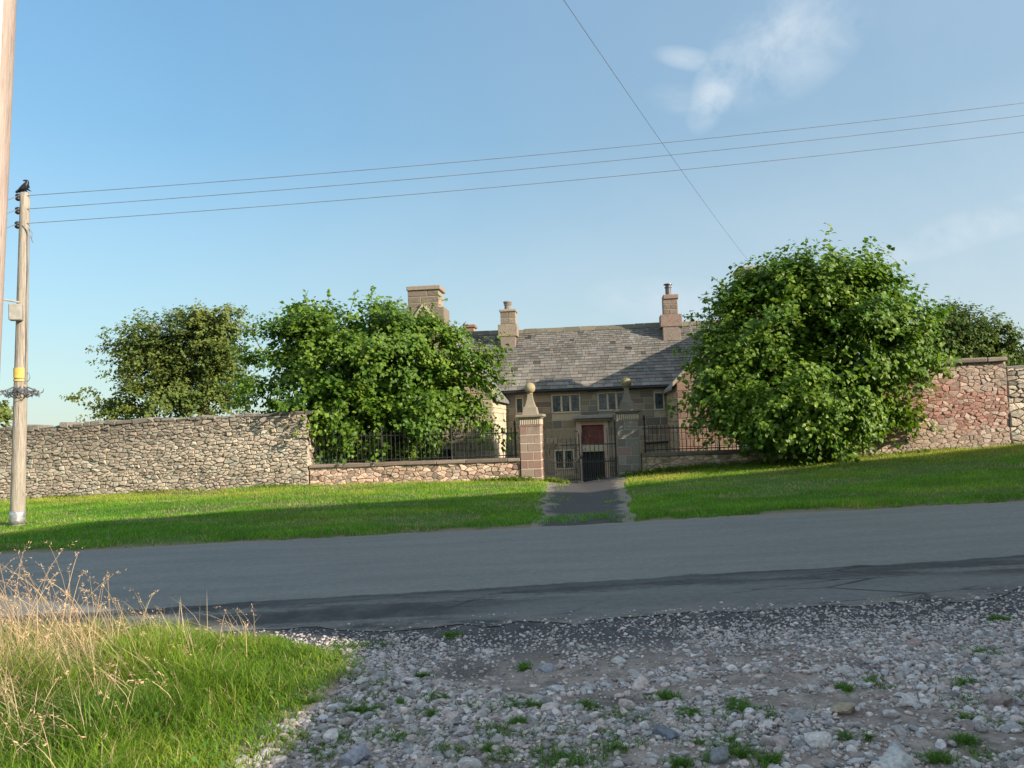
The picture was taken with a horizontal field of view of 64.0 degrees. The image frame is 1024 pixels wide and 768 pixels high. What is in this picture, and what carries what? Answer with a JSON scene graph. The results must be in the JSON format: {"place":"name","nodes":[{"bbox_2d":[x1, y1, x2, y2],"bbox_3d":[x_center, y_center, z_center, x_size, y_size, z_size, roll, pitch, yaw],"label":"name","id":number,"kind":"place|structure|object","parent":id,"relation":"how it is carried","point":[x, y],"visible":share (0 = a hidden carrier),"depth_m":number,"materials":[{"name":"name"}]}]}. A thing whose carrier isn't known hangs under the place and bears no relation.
{"place":"outdoors","nodes":[
{"label":"outdoors","id":0,"kind":"place"},
{"bbox_2d":[0,610,369,767],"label":"verge grass","id":1,"kind":"structure","parent":0,"point":[215,691],"depth_m":4.80,"materials":[{"name":"green plant"}]},
{"bbox_2d":[0,501,1023,632],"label":"road","id":2,"kind":"structure","parent":0,"point":[944,553],"depth_m":8.90,"materials":[{"name":"grey asphalt"}]},
{"bbox_2d":[0,435,1023,767],"bbox_3d":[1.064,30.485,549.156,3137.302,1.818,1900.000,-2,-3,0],"label":"ground","id":3,"kind":"structure","parent":0,"point":[540,653],"depth_m":6.14,"materials":[{"name":"grey gravel"}]},
{"bbox_2d":[0,400,12,426],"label":"broadleaf tree","id":4,"kind":"object","parent":3,"relation":"on","point":[6,415],"visible":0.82,"depth_m":69.60,"materials":[{"name":"green plant"}]},
{"bbox_2d":[0,0,16,365],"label":"utility pole","id":5,"kind":"object","parent":3,"relation":"on","point":[8,8],"visible":1,"depth_m":4.99,"materials":[{"name":"brown wood"}]},
{"bbox_2d":[0,192,43,525],"bbox_3d":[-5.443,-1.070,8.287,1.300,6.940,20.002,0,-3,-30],"label":"utility pole","id":6,"kind":"object","parent":3,"relation":"on","point":[18,312],"visible":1,"depth_m":16.58,"materials":[{"name":"wood"},{"name":"galvanised steel"},{"name":"wire"}]},
{"bbox_2d":[15,180,31,192],"bbox_3d":[-10.050,-4.070,16.883,0.370,0.270,0.174,-2,-3,0],"label":"crow","id":7,"kind":"object","parent":6,"relation":"on","point":[24,186],"visible":1,"depth_m":16.84,"materials":[{"name":"black"}]},
{"bbox_2d":[17,103,1020,196],"bbox_3d":[7.329,-6.782,20.638,35.919,5.068,0.014,-1,-3,-12],"label":"overhead wire","id":8,"kind":"object","parent":6,"relation":"attached to","point":[499,158],"visible":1,"depth_m":18.88,"materials":[{"name":"black metal"}]},
{"bbox_2d":[16,115,1023,209],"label":"overhead wire","id":9,"kind":"object","parent":6,"relation":"attached to","point":[500,171],"visible":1,"depth_m":18.86,"materials":[{"name":"black metal"}]},
{"bbox_2d":[26,132,1022,223],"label":"overhead wire","id":10,"kind":"object","parent":6,"relation":"attached to","point":[503,186],"visible":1,"depth_m":18.88,"materials":[{"name":"black metal"}]},
{"bbox_2d":[0,541,258,767],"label":"dry grass","id":11,"kind":"structure","parent":3,"relation":"on","point":[74,641],"depth_m":5.66,"materials":[{"name":"beige plant"}]},
{"bbox_2d":[0,410,318,500],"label":"dry stone wall","id":12,"kind":"structure","parent":3,"relation":"on","point":[205,452],"depth_m":23.00,"materials":[{"name":"beige stone"}]},
{"bbox_2d":[60,298,286,421],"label":"ash tree","id":13,"kind":"object","parent":3,"relation":"on","point":[176,373],"visible":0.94,"depth_m":45.20,"materials":[{"name":"green plant"}]},
{"bbox_2d":[339,744,370,767],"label":"rock","id":14,"kind":"object","parent":3,"relation":"on","point":[357,754],"visible":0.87,"depth_m":4.03,"materials":[{"name":"stone"}]},
{"bbox_2d":[214,286,519,464],"bbox_3d":[-4.098,0.270,24.308,8.883,6.443,5.424,-2,-3,0],"label":"lime tree","id":15,"kind":"object","parent":3,"relation":"on","point":[351,392],"visible":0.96,"depth_m":23.37,"materials":[{"name":"green plant"}]},
{"bbox_2d":[309,457,520,485],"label":"dwarf wall","id":16,"kind":"structure","parent":3,"relation":"on","point":[405,471],"depth_m":22.24,"materials":[{"name":"stone"}]},
{"bbox_2d":[314,420,518,463],"bbox_3d":[-2.679,1.609,22.492,5.725,1.047,0.068,-2,-3,6],"label":"railing","id":17,"kind":"object","parent":16,"relation":"on","point":[433,434],"visible":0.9,"depth_m":22.44,"materials":[{"name":"metal"}]},
{"bbox_2d":[483,650,494,654],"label":"rock","id":18,"kind":"object","parent":3,"relation":"on","point":[488,651],"visible":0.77,"depth_m":5.94,"materials":[{"name":"stone"}]},
{"bbox_2d":[0,443,1023,550],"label":"lawn grass","id":19,"kind":"structure","parent":3,"relation":"on","point":[695,468],"depth_m":16.06,"materials":[{"name":"green plant"}]},
{"bbox_2d":[515,383,545,479],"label":"gate pier","id":20,"kind":"structure","parent":3,"relation":"on","point":[530,418],"depth_m":21.88,"materials":[{"name":"stone"}]},
{"bbox_2d":[538,663,557,671],"bbox_3d":[0.240,1.914,5.501,0.140,0.084,0.102,10,-7,15],"label":"rock","id":21,"kind":"object","parent":3,"relation":"on","point":[548,667],"visible":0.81,"depth_m":5.47,"materials":[{"name":"stone"}]},
{"bbox_2d":[376,265,776,482],"bbox_3d":[3.071,0.449,31.959,16.922,8.935,10.100,-2,-3,6],"label":"farmhouse","id":22,"kind":"object","parent":3,"relation":"on","point":[575,375],"visible":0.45,"depth_m":31.13,"materials":[{"name":"stone"}]},
{"bbox_2d":[418,447,454,460],"bbox_3d":[-2.803,2.591,27.480,1.800,0.900,0.034,-2,-3,6],"label":"window","id":23,"kind":"structure","parent":22,"relation":"in","point":[447,453],"depth_m":27.42,"materials":[{"name":"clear glass"}]},
{"bbox_2d":[515,397,523,413],"bbox_3d":[0.298,0.828,31.326,0.314,0.635,0.170,-2,-3,6],"label":"window","id":24,"kind":"structure","parent":22,"relation":"in","point":[519,401],"depth_m":31.31,"materials":[{"name":"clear glass"}]},
{"bbox_2d":[554,449,574,469],"bbox_3d":[1.990,2.860,31.046,0.754,0.753,0.170,-2,-3,6],"label":"window","id":25,"kind":"structure","parent":22,"relation":"in","point":[566,453],"depth_m":31.05,"materials":[{"name":"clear glass"}]},
{"bbox_2d":[551,393,580,412],"bbox_3d":[2.054,0.741,31.143,1.106,0.719,0.170,-2,-3,6],"label":"window","id":26,"kind":"structure","parent":22,"relation":"in","point":[560,403],"depth_m":31.14,"materials":[{"name":"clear glass"}]},
{"bbox_2d":[583,451,604,481],"bbox_3d":[3.106,3.211,30.958,0.813,1.315,0.094,-2,-3,6],"label":"door","id":27,"kind":"structure","parent":22,"relation":"in","point":[586,455],"depth_m":30.97,"materials":[{"name":"black paint"}]},
{"bbox_2d":[597,391,623,410],"bbox_3d":[3.781,0.659,30.962,1.093,0.714,0.170,-2,-3,6],"label":"window","id":28,"kind":"structure","parent":22,"relation":"in","point":[607,401],"depth_m":30.98,"materials":[{"name":"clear glass"}]},
{"bbox_2d":[564,1,751,264],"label":"overhead wire","id":29,"kind":"object","parent":22,"relation":"attached to","point":[639,110],"visible":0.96,"depth_m":10.76,"materials":[{"name":"black metal"}]},
{"bbox_2d":[653,392,664,409],"bbox_3d":[5.527,0.641,30.776,0.398,0.681,0.170,-2,-3,6],"label":"window","id":30,"kind":"structure","parent":22,"relation":"in","point":[659,400],"depth_m":30.79,"materials":[{"name":"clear glass"}]},
{"bbox_2d":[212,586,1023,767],"bbox_3d":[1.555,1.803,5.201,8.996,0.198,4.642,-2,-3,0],"label":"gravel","id":31,"kind":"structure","parent":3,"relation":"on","point":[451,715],"depth_m":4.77,"materials":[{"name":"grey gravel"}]},
{"bbox_2d":[611,656,625,663],"bbox_3d":[0.719,1.865,5.532,0.111,0.048,0.076,-4,-3,29],"label":"rock","id":32,"kind":"object","parent":3,"relation":"on","point":[617,659],"visible":0.98,"depth_m":5.51,"materials":[{"name":"stone"}]},
{"bbox_2d":[613,377,640,476],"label":"gate pier","id":33,"kind":"structure","parent":3,"relation":"on","point":[627,415],"depth_m":21.61,"materials":[{"name":"stone"}]},
{"bbox_2d":[544,420,617,480],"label":"iron gate","id":34,"kind":"structure","parent":33,"relation":"attached to","point":[586,461],"depth_m":22.02,"materials":[{"name":"black metal"}]},
{"bbox_2d":[246,613,1023,767],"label":"lane grass","id":35,"kind":"structure","parent":3,"relation":"on","point":[775,758],"depth_m":4.30,"materials":[{"name":"green plant"}]},
{"bbox_2d":[652,725,680,739],"bbox_3d":[0.784,1.777,4.165,0.140,0.076,0.101,-2,-4,37],"label":"rock","id":36,"kind":"object","parent":3,"relation":"on","point":[667,733],"visible":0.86,"depth_m":4.13,"materials":[{"name":"stone"}]},
{"bbox_2d":[708,746,728,763],"bbox_3d":[0.981,1.768,3.879,0.099,0.094,0.146,-12,-15,17],"label":"rock","id":37,"kind":"object","parent":3,"relation":"on","point":[721,753],"visible":0.87,"depth_m":3.83,"materials":[{"name":"stone"}]},
{"bbox_2d":[641,449,818,471],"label":"dwarf wall","id":38,"kind":"structure","parent":3,"relation":"on","point":[650,460],"depth_m":21.46,"materials":[{"name":"stone"}]},
{"bbox_2d":[642,415,786,452],"bbox_3d":[5.953,1.212,21.588,4.975,1.063,0.068,-2,-3,6],"label":"railing","id":39,"kind":"object","parent":38,"relation":"on","point":[682,448],"visible":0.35,"depth_m":21.74,"materials":[{"name":"metal"}]},
{"bbox_2d":[665,222,962,466],"bbox_3d":[8.087,-0.671,21.233,8.419,6.950,5.189,-2,-3,0],"label":"lime tree","id":40,"kind":"object","parent":3,"relation":"on","point":[842,311],"visible":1,"depth_m":20.28,"materials":[{"name":"green plant"}]},
{"bbox_2d":[804,731,831,747],"bbox_3d":[1.496,1.745,4.003,0.131,0.094,0.134,-3,-3,11],"label":"rock","id":41,"kind":"object","parent":3,"relation":"on","point":[821,739],"visible":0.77,"depth_m":3.96,"materials":[{"name":"stone"}]},
{"bbox_2d":[829,702,855,714],"bbox_3d":[1.767,1.744,4.390,0.146,0.066,0.131,-5,-9,-16],"label":"rock","id":42,"kind":"object","parent":3,"relation":"on","point":[847,708],"visible":0.94,"depth_m":4.36,"materials":[{"name":"stone"}]},
{"bbox_2d":[877,746,914,767],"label":"rock","id":43,"kind":"object","parent":3,"relation":"on","point":[894,757],"visible":0.97,"depth_m":3.65,"materials":[{"name":"stone"}]},
{"bbox_2d":[906,638,921,647],"bbox_3d":[2.718,1.766,5.551,0.110,0.068,0.081,-23,9,-4],"label":"rock","id":44,"kind":"object","parent":3,"relation":"on","point":[915,642],"visible":0.76,"depth_m":5.53,"materials":[{"name":"stone"}]},
{"bbox_2d":[831,357,1010,456],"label":"rendered stone wall","id":45,"kind":"structure","parent":3,"relation":"on","point":[969,402],"depth_m":20.82,"materials":[{"name":"beige stone"}]},
{"bbox_2d":[910,295,1023,365],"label":"broadleaf tree","id":46,"kind":"object","parent":3,"relation":"on","point":[970,338],"visible":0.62,"depth_m":38.78,"materials":[{"name":"green plant"}]},
{"bbox_2d":[976,692,1012,706],"bbox_3d":[2.623,1.720,4.445,0.176,0.098,0.171,-3,-14,9],"label":"rock","id":47,"kind":"object","parent":3,"relation":"on","point":[1002,698],"visible":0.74,"depth_m":4.39,"materials":[{"name":"stone"}]},
{"bbox_2d":[1006,365,1023,444],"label":"dry stone wall","id":48,"kind":"structure","parent":3,"relation":"on","point":[1015,384],"depth_m":20.68,"materials":[{"name":"beige stone"}]},
{"bbox_2d":[0,0,1023,426],"label":"sky","id":49,"kind":"structure","parent":0,"point":[108,94],"materials":[{"name":"blue"}]},
{"bbox_2d":[531,477,636,526],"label":"path","id":50,"kind":"structure","parent":0,"point":[587,496],"depth_m":16.07,"materials":[{"name":"concrete"}]}
]}

